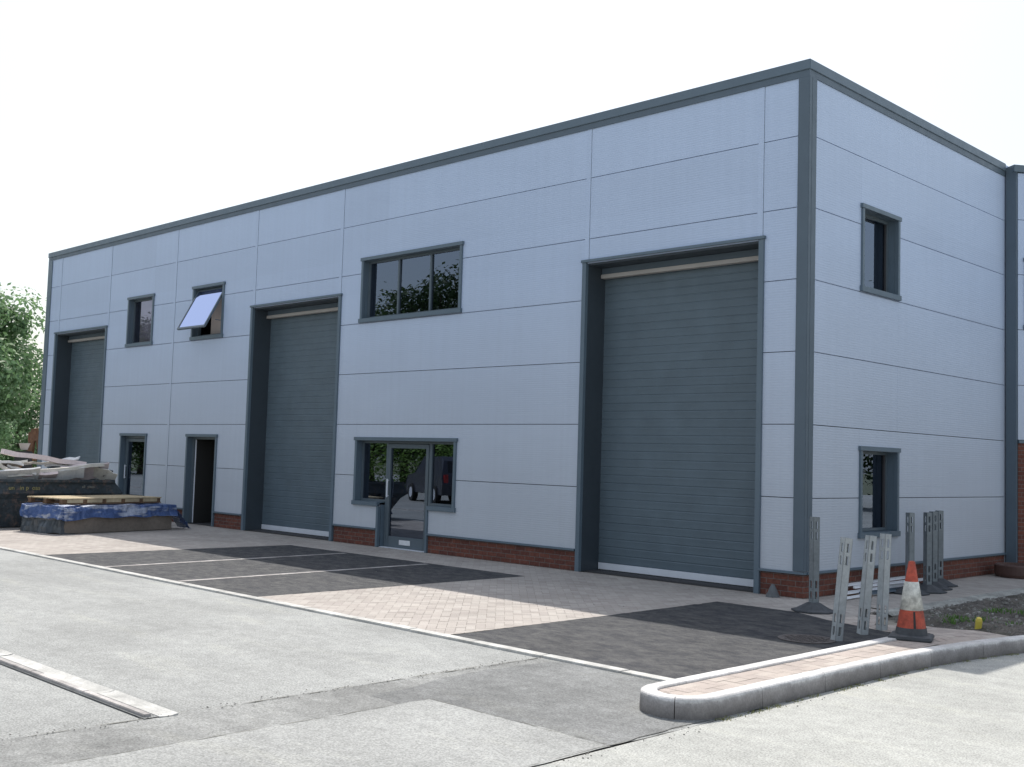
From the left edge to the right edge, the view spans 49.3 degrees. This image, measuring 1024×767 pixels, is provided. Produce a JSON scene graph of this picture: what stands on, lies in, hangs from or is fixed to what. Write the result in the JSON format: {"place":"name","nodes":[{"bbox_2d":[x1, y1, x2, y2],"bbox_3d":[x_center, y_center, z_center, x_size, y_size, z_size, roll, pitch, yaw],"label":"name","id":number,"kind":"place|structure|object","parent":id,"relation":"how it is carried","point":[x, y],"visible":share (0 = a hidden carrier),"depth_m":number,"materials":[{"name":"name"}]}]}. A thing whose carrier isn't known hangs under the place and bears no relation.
{"place":"outdoors","nodes":[
{"label":"outdoors","id":0,"kind":"place"},
{"bbox_2d":[47,545,520,596],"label":"parking tarmac","id":1,"kind":"structure","parent":0,"point":[311,582],"depth_m":16.78,"materials":[{"name":"grey asphalt"}]},
{"bbox_2d":[104,553,342,566],"bbox_3d":[-4.433,2.833,17.977,0.104,0.001,4.566,-2,-5,41],"label":"bay marking","id":2,"kind":"object","parent":1,"relation":"on","point":[220,560],"visible":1,"depth_m":17.68,"materials":[{"name":"paint"}]},
{"bbox_2d":[181,564,424,580],"bbox_3d":[-2.895,2.777,16.462,0.104,0.001,4.561,-2,-5,42],"label":"bay marking","id":3,"kind":"object","parent":1,"relation":"on","point":[299,572],"visible":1,"depth_m":16.27,"materials":[{"name":"paint"}]},
{"bbox_2d":[0,549,786,766],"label":"yard asphalt","id":4,"kind":"structure","parent":0,"point":[176,648],"depth_m":9.99,"materials":[{"name":"grey asphalt"}]},
{"bbox_2d":[0,657,150,717],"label":"channel edging","id":5,"kind":"object","parent":4,"relation":"on","point":[131,709],"visible":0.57,"depth_m":8.00,"materials":[{"name":"paint"}]},
{"bbox_2d":[0,657,157,718],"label":"channel joint","id":6,"kind":"object","parent":4,"relation":"on","point":[152,715],"visible":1,"depth_m":8.00,"materials":[{"name":"concrete"}]},
{"bbox_2d":[0,649,177,717],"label":"drainage channel","id":7,"kind":"object","parent":4,"relation":"in","point":[140,704],"visible":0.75,"depth_m":8.13,"materials":[{"name":"concrete"}]},
{"bbox_2d":[0,546,672,680],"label":"flush kerb","id":8,"kind":"structure","parent":4,"relation":"on","point":[497,646],"depth_m":11.55,"materials":[{"name":"concrete"}]},
{"bbox_2d":[0,657,712,766],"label":"asphalt patch","id":9,"kind":"object","parent":4,"relation":"on","point":[55,748],"visible":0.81,"depth_m":7.16,"materials":[{"name":"grey asphalt"}]},
{"bbox_2d":[63,701,416,762],"bbox_3d":[-2.513,2.102,6.162,0.038,0.001,5.481,-2,-5,45],"label":"patch joint","id":10,"kind":"object","parent":9,"relation":"on","point":[230,733],"visible":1,"depth_m":6.92,"materials":[{"name":"grey asphalt"}]},
{"bbox_2d":[26,658,535,736],"bbox_3d":[-2.350,2.185,7.312,0.047,0.001,7.351,-2,-5,45],"label":"patch joint","id":11,"kind":"object","parent":9,"relation":"on","point":[293,695],"visible":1,"depth_m":8.24,"materials":[{"name":"grey asphalt"}]},
{"bbox_2d":[45,699,608,766],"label":"asphalt patch","id":12,"kind":"object","parent":9,"relation":"on","point":[427,733],"visible":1,"depth_m":6.78,"materials":[{"name":"grey asphalt"}]},
{"bbox_2d":[527,725,685,765],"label":"patch joint","id":13,"kind":"object","parent":12,"relation":"on","point":[607,745],"visible":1,"depth_m":6.92,"materials":[{"name":"grey asphalt"}]},
{"bbox_2d":[372,662,764,744],"bbox_3d":[0.421,2.341,8.343,2.269,0.001,2.361,-2,-5,45],"label":"asphalt patch","id":14,"kind":"object","parent":9,"relation":"on","point":[588,703],"visible":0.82,"depth_m":8.23,"materials":[{"name":"grey asphalt"}]},
{"bbox_2d":[433,699,604,743],"bbox_3d":[-0.009,2.270,7.530,1.640,0.001,0.032,-2,-5,44],"label":"patch joint","id":15,"kind":"object","parent":14,"relation":"on","point":[516,720],"visible":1,"depth_m":7.49,"materials":[{"name":"grey asphalt"}]},
{"bbox_2d":[2,555,907,760],"bbox_3d":[-0.693,2.590,12.612,8.169,0.020,15.010,2,-4,-1],"label":"grit","id":16,"kind":"object","parent":4,"relation":"on","point":[388,681],"visible":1,"depth_m":7.91,"materials":[{"name":"stone"}]},
{"bbox_2d":[639,635,1023,719],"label":"kerb","id":17,"kind":"structure","parent":4,"relation":"on","point":[654,701],"depth_m":8.82,"materials":[{"name":"concrete"}]},
{"bbox_2d":[0,522,1021,634],"bbox_3d":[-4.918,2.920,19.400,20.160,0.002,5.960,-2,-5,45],"label":"block paving","id":18,"kind":"structure","parent":0,"point":[508,594],"depth_m":14.87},
{"bbox_2d":[20,517,75,533],"bbox_3d":[-9.322,2.796,22.381,1.312,0.421,0.452,-1,-5,33],"label":"wrapped bundle","id":19,"kind":"object","parent":18,"relation":"on","point":[40,525],"visible":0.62,"depth_m":22.20,"materials":[{"name":"plastic"}]},
{"bbox_2d":[0,478,122,526],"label":"waste skip","id":20,"kind":"object","parent":18,"relation":"on","point":[14,493],"visible":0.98,"depth_m":23.57,"materials":[{"name":"paint"}]},
{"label":"scrap board","id":21,"kind":"object","parent":20,"relation":"in","visible":0},
{"bbox_2d":[0,467,40,478],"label":"scrap board","id":22,"kind":"object","parent":21,"relation":"on","point":[4,474],"visible":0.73,"depth_m":23.45,"materials":[{"name":"grey wood"}]},
{"bbox_2d":[7,465,36,478],"bbox_3d":[-10.411,1.888,23.670,0.628,0.337,0.233,3,-4,-15],"label":"scrap board","id":23,"kind":"object","parent":22,"relation":"on","point":[14,467],"visible":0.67,"depth_m":23.56,"materials":[{"name":"grey wood"}]},
{"bbox_2d":[7,463,103,476],"bbox_3d":[-9.885,1.869,24.132,0.266,0.329,2.109,-2,-5,45],"label":"scrap board","id":24,"kind":"object","parent":22,"relation":"on","point":[73,467],"visible":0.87,"depth_m":24.23,"materials":[{"name":"beige wood"}]},
{"bbox_2d":[0,462,9,469],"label":"scrap board","id":25,"kind":"object","parent":24,"relation":"on","point":[2,467],"visible":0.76,"depth_m":23.21,"materials":[{"name":"beige wood"}]},
{"bbox_2d":[0,449,86,464],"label":"scrap board","id":26,"kind":"object","parent":24,"relation":"on","point":[35,456],"visible":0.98,"depth_m":24.06,"materials":[{"name":"beige wood"}]},
{"bbox_2d":[63,456,79,459],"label":"scrap board","id":27,"kind":"object","parent":26,"relation":"on","point":[72,458],"visible":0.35,"depth_m":24.93,"materials":[{"name":"white wood"}]},
{"bbox_2d":[21,471,57,478],"bbox_3d":[-10.132,1.974,23.800,0.816,0.218,0.224,5,-5,-38],"label":"scrap board","id":28,"kind":"object","parent":21,"relation":"on","point":[49,475],"visible":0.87,"depth_m":23.87,"materials":[{"name":"grey wood"}]},
{"bbox_2d":[41,467,84,479],"bbox_3d":[-9.744,1.998,24.193,0.944,0.406,0.185,5,-5,-41],"label":"scrap board","id":29,"kind":"object","parent":21,"relation":"on","point":[69,474],"visible":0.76,"depth_m":24.29,"materials":[{"name":"grey wood"}]},
{"bbox_2d":[60,462,108,479],"bbox_3d":[-9.496,1.971,24.724,1.085,0.475,0.299,5,-5,-39],"label":"scrap board","id":30,"kind":"object","parent":21,"relation":"on","point":[88,473],"visible":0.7,"depth_m":24.80,"materials":[{"name":"grey wood"}]},
{"bbox_2d":[93,467,117,479],"bbox_3d":[-9.169,2.018,24.926,0.659,0.436,0.240,4,-4,-27],"label":"scrap board","id":31,"kind":"object","parent":21,"relation":"on","point":[98,473],"visible":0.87,"depth_m":24.93,"materials":[{"name":"grey wood"}]},
{"bbox_2d":[56,516,171,533],"bbox_3d":[-8.622,2.904,23.422,1.240,0.341,2.670,-1,-5,33],"label":"board stack","id":32,"kind":"object","parent":18,"relation":"on","point":[102,525],"visible":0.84,"depth_m":23.02,"materials":[{"name":"grey wood"}]},
{"bbox_2d":[19,502,188,527],"bbox_3d":[-8.514,2.788,23.524,1.460,0.578,3.300,-1,-5,33],"label":"tarpaulin","id":33,"kind":"object","parent":32,"relation":"on","point":[57,511],"visible":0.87,"depth_m":22.66,"materials":[{"name":"blue plastic"}]},
{"bbox_2d":[27,495,161,504],"bbox_3d":[-8.745,2.439,23.452,1.172,0.124,2.440,-1,-5,33],"label":"wooden pallet","id":34,"kind":"object","parent":33,"relation":"on","point":[89,499],"visible":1,"depth_m":23.03,"materials":[{"name":"brown wood"}]},
{"bbox_2d":[37,58,1023,598],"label":"industrial building","id":35,"kind":"structure","parent":18,"relation":"on","point":[739,332],"depth_m":18.51,"materials":[{"name":"silver metal"}]},
{"bbox_2d":[117,433,147,495],"bbox_3d":[-9.627,2.331,28.453,1.440,2.110,0.242,-2,-5,45],"label":"doorway","id":36,"kind":"structure","parent":35,"relation":"in","point":[132,450],"depth_m":28.67,"materials":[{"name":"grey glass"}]},
{"bbox_2d":[125,293,154,346],"bbox_3d":[-9.490,-1.605,28.695,1.430,1.300,0.237,-2,-5,45],"label":"window","id":37,"kind":"structure","parent":35,"relation":"in","point":[147,301],"depth_m":28.90,"materials":[{"name":"grey glass"}]},
{"bbox_2d":[182,434,217,526],"bbox_3d":[-6.848,2.281,26.472,1.420,2.110,1.322,-2,-5,45],"label":"doorway","id":38,"kind":"structure","parent":35,"relation":"in","point":[200,455],"depth_m":26.55,"materials":[{"name":"grey"}]},
{"bbox_2d":[177,281,225,340],"bbox_3d":[-7.260,-1.705,26.215,1.470,1.300,0.640,-2,-5,45],"label":"window","id":39,"kind":"structure","parent":35,"relation":"in","point":[205,298],"depth_m":26.18,"materials":[{"name":"grey glass"}]},
{"bbox_2d":[358,241,463,322],"bbox_3d":[-1.891,-1.881,21.209,2.990,1.300,0.237,-2,-5,45],"label":"window","id":40,"kind":"structure","parent":35,"relation":"in","point":[425,281],"depth_m":21.28,"materials":[{"name":"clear glass"}]},
{"bbox_2d":[857,446,900,538],"bbox_3d":[5.371,1.612,16.592,0.267,1.330,1.280,-2,-5,45],"label":"window","id":41,"kind":"structure","parent":35,"relation":"in","point":[870,458],"depth_m":16.82,"materials":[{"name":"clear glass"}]},
{"bbox_2d":[860,203,901,300],"bbox_3d":[5.472,-1.954,16.826,0.267,1.300,1.260,-2,-5,45],"label":"window","id":42,"kind":"structure","parent":35,"relation":"in","point":[873,219],"depth_m":17.05,"materials":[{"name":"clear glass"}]},
{"bbox_2d":[766,584,779,597],"bbox_3d":[3.522,2.793,15.057,0.190,0.172,0.190,-2,-5,45],"label":"cone","id":43,"kind":"object","parent":18,"relation":"on","point":[772,592],"visible":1,"depth_m":15.00,"materials":[{"name":"grey plastic"}]},
{"bbox_2d":[872,588,1023,615],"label":"concrete haunch","id":44,"kind":"object","parent":18,"relation":"on","point":[927,606],"visible":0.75,"depth_m":15.12,"materials":[{"name":"grey concrete"}]},
{"bbox_2d":[0,0,1023,448],"label":"sky","id":45,"kind":"structure","parent":0,"point":[118,117],"materials":[{"name":"white"}]},
{"bbox_2d":[455,601,889,678],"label":"parking tarmac","id":46,"kind":"structure","parent":0,"point":[667,642],"depth_m":11.23,"materials":[{"name":"black asphalt"}]},
{"bbox_2d":[778,634,835,643],"bbox_3d":[3.016,2.622,11.415,0.580,0.030,0.580,-2,-5,45],"label":"manhole cover","id":47,"kind":"object","parent":46,"relation":"in","point":[807,638],"visible":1,"depth_m":11.38,"materials":[{"name":"metal"}]},
{"bbox_2d":[830,537,852,640],"bbox_3d":[3.373,2.104,11.411,0.165,1.057,0.138,3,-4,-16],"label":"barrier post","id":48,"kind":"object","parent":46,"relation":"on","point":[841,588],"visible":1,"depth_m":11.38,"materials":[{"name":"metal"}]},
{"bbox_2d":[857,535,876,634],"bbox_3d":[3.789,2.150,11.907,0.159,1.056,0.130,3,-4,-13],"label":"barrier post","id":49,"kind":"object","parent":46,"relation":"on","point":[866,586],"visible":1,"depth_m":11.87,"materials":[{"name":"metal"}]},
{"bbox_2d":[531,653,1023,766],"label":"road surface","id":50,"kind":"object","parent":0,"point":[965,714],"visible":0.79,"depth_m":7.52,"materials":[{"name":"grey asphalt"}]},
{"bbox_2d":[715,653,1019,720],"bbox_3d":[3.303,2.506,9.537,5.251,0.017,0.267,5,-5,-42],"label":"kerb moss","id":51,"kind":"object","parent":50,"relation":"on","point":[752,711],"visible":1,"depth_m":8.64,"materials":[{"name":"green plant"}]},
{"bbox_2d":[658,640,938,695],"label":"island paving","id":52,"kind":"structure","parent":0,"point":[701,687],"depth_m":9.07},
{"bbox_2d":[660,641,937,694],"bbox_3d":[2.572,2.355,9.363,0.380,0.001,4.090,-2,-5,45],"label":"kerbed island","id":53,"kind":"object","parent":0,"point":[799,669],"visible":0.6,"depth_m":9.23,"materials":[{"name":"grey concrete"}]},
{"bbox_2d":[802,574,1023,619],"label":"block paving","id":54,"kind":"structure","parent":0,"point":[973,585],"depth_m":16.28,"materials":[{"name":"grey concrete"}]},
{"bbox_2d":[791,517,832,613],"bbox_3d":[3.710,2.216,13.687,0.508,1.150,0.508,-2,-5,45],"label":"barrier post","id":55,"kind":"object","parent":54,"relation":"on","point":[813,605],"visible":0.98,"depth_m":13.65,"materials":[{"name":"grey metal"}]},
{"bbox_2d":[847,594,876,598],"bbox_3d":[4.917,2.918,15.419,0.036,0.036,1.650,-13,-13,40],"label":"trim strip","id":56,"kind":"object","parent":54,"relation":"on","point":[853,596],"depth_m":15.12,"materials":[{"name":"white plastic"}]},
{"bbox_2d":[859,587,899,593],"bbox_3d":[5.406,2.942,15.884,1.700,0.035,0.061,5,7,-43],"label":"trim strip","id":57,"kind":"object","parent":56,"relation":"on","point":[890,590],"depth_m":15.88,"materials":[{"name":"grey metal"}]},
{"bbox_2d":[847,583,903,594],"bbox_3d":[5.297,2.923,15.959,0.038,0.038,2.350,11,4,43],"label":"trim strip","id":58,"kind":"object","parent":57,"relation":"on","point":[875,588],"depth_m":15.82,"materials":[{"name":"white plastic"}]},
{"bbox_2d":[853,578,922,588],"bbox_3d":[5.506,2.894,16.179,2.150,0.036,0.038,5,-1,-44],"label":"trim strip","id":59,"kind":"object","parent":58,"relation":"on","point":[891,583],"depth_m":16.22,"materials":[{"name":"white plastic"}]},
{"bbox_2d":[848,576,904,586],"bbox_3d":[5.256,2.857,16.112,0.033,0.036,2.100,18,8,43],"label":"trim strip","id":60,"kind":"object","parent":59,"relation":"on","point":[876,581],"depth_m":16.14,"materials":[{"name":"white plastic"}]},
{"bbox_2d":[891,513,929,595],"bbox_3d":[5.707,2.432,15.991,0.508,1.150,0.508,-2,-5,45],"label":"barrier post","id":61,"kind":"object","parent":54,"relation":"on","point":[909,544],"visible":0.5,"depth_m":15.97,"materials":[{"name":"grey metal"}]},
{"bbox_2d":[920,512,947,593],"bbox_3d":[6.072,2.463,16.289,0.508,1.150,0.508,-2,-5,45],"label":"barrier post","id":62,"kind":"object","parent":54,"relation":"on","point":[926,586],"visible":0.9,"depth_m":16.25,"materials":[{"name":"grey metal"}]},
{"bbox_2d":[920,511,952,590],"bbox_3d":[6.330,2.502,16.749,0.508,1.150,0.508,-2,-5,45],"label":"barrier post","id":63,"kind":"object","parent":54,"relation":"on","point":[936,583],"visible":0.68,"depth_m":16.71,"materials":[{"name":"grey metal"}]},
{"bbox_2d":[920,510,957,586],"bbox_3d":[6.616,2.545,17.265,0.508,1.150,0.508,-2,-5,45],"label":"barrier post","id":64,"kind":"object","parent":54,"relation":"on","point":[943,581],"visible":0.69,"depth_m":17.22,"materials":[{"name":"grey metal"}]},
{"bbox_2d":[994,562,1023,578],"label":"chamber ring","id":65,"kind":"object","parent":54,"relation":"on","point":[1010,570],"visible":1,"depth_m":18.80,"materials":[{"name":"brown concrete"}]},
{"bbox_2d":[830,613,1006,645],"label":"footpath paving","id":66,"kind":"structure","parent":0,"point":[969,635],"depth_m":11.40,"materials":[{"name":"grey concrete"}]},
{"bbox_2d":[876,533,891,630],"bbox_3d":[4.090,2.182,12.268,0.115,1.054,0.113,3,-4,-24],"label":"barrier post","id":67,"kind":"object","parent":66,"relation":"on","point":[883,582],"visible":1,"depth_m":12.24,"materials":[{"name":"metal"}]},
{"bbox_2d":[888,561,934,642],"bbox_3d":[3.912,2.115,10.917,0.400,0.750,0.400,0,-4,25],"label":"traffic cone","id":68,"kind":"object","parent":66,"relation":"on","point":[911,625],"visible":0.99,"depth_m":10.82,"materials":[{"name":"plastic"}]},
{"bbox_2d":[884,593,1023,636],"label":"soil","id":69,"kind":"structure","parent":0,"point":[1015,629],"depth_m":13.02,"materials":[{"name":"brown soil"}]},
{"bbox_2d":[892,593,1023,632],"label":"loose stones","id":70,"kind":"object","parent":69,"relation":"on","point":[978,612],"visible":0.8,"depth_m":13.24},
{"bbox_2d":[975,617,982,628],"bbox_3d":[4.949,2.547,11.826,0.068,0.140,0.070,-3,8,-45],"label":"yellow marker","id":71,"kind":"object","parent":69,"relation":"on","point":[978,622],"visible":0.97,"depth_m":11.80,"materials":[{"name":"plastic"}]},
{"bbox_2d":[936,607,1023,624],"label":"weeds","id":72,"kind":"object","parent":69,"relation":"on","point":[968,620],"visible":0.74,"depth_m":12.55,"materials":[{"name":"green plant"}]},
{"label":"ground","id":73,"kind":"structure","parent":0,"visible":0},
{"bbox_2d":[1006,164,1023,562],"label":"adjoining building","id":74,"kind":"structure","parent":73,"relation":"on","point":[1014,363],"depth_m":20.00,"materials":[{"name":"silver metal"}]},
{"label":"concrete apron","id":75,"kind":"structure","parent":0,"visible":0},
{"bbox_2d":[0,411,18,469],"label":"bushy tree","id":76,"kind":"object","parent":75,"relation":"on","point":[5,431],"visible":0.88,"depth_m":37.50,"materials":[{"name":"green plant"}]},
{"bbox_2d":[0,367,42,467],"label":"bushy tree","id":77,"kind":"object","parent":75,"relation":"on","point":[30,422],"visible":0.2,"depth_m":42.92,"materials":[{"name":"green plant"}]},
{"bbox_2d":[0,282,45,441],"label":"broadleaf tree","id":78,"kind":"object","parent":75,"relation":"on","point":[13,367],"visible":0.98,"depth_m":40.44,"materials":[{"name":"green plant"}]},
{"bbox_2d":[14,451,31,468],"bbox_3d":[-15.047,2.845,34.250,0.500,1.534,0.350,-2,-5,45],"label":"crate stack","id":79,"kind":"object","parent":75,"relation":"on","point":[21,459],"visible":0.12,"depth_m":34.14,"materials":[{"name":"grey"}]},
{"bbox_2d":[19,443,29,449],"bbox_3d":[-14.987,1.938,34.273,0.330,0.205,0.330,-2,-5,45],"label":"tapered tub","id":80,"kind":"object","parent":79,"relation":"on","point":[24,446],"visible":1,"depth_m":34.17,"materials":[{"name":"grey plastic"}]},
{"bbox_2d":[26,428,38,467],"bbox_3d":[-14.973,2.519,34.672,0.746,2.281,1.079,-2,-5,45],"label":"rusty frame","id":81,"kind":"object","parent":75,"relation":"on","point":[33,435],"visible":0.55,"depth_m":34.43,"materials":[{"name":"metal"}]},
{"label":"scrap board","id":82,"kind":"object","parent":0,"visible":0},
{"bbox_2d":[2,460,27,467],"bbox_3d":[-10.831,1.720,23.670,0.911,0.240,0.547,5,-5,-39],"label":"scrap board","id":83,"kind":"object","parent":82,"relation":"on","point":[17,465],"visible":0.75,"depth_m":23.71,"materials":[{"name":"grey wood"}]},
{"bbox_2d":[0,460,23,465],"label":"scrap board","id":84,"kind":"object","parent":83,"relation":"on","point":[15,462],"visible":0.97,"depth_m":23.45,"materials":[{"name":"grey wood"}]},
{"bbox_2d":[44,463,71,466],"bbox_3d":[-9.849,1.788,24.528,0.808,0.113,0.140,5,-5,-39],"label":"scrap board","id":85,"kind":"object","parent":82,"relation":"on","point":[54,464],"visible":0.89,"depth_m":24.39,"materials":[{"name":"grey wood"}]},
{"bbox_2d":[25,462,53,464],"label":"scrap board","id":86,"kind":"object","parent":85,"relation":"on","point":[38,463],"visible":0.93,"depth_m":24.23,"materials":[{"name":"grey wood"}]}
]}

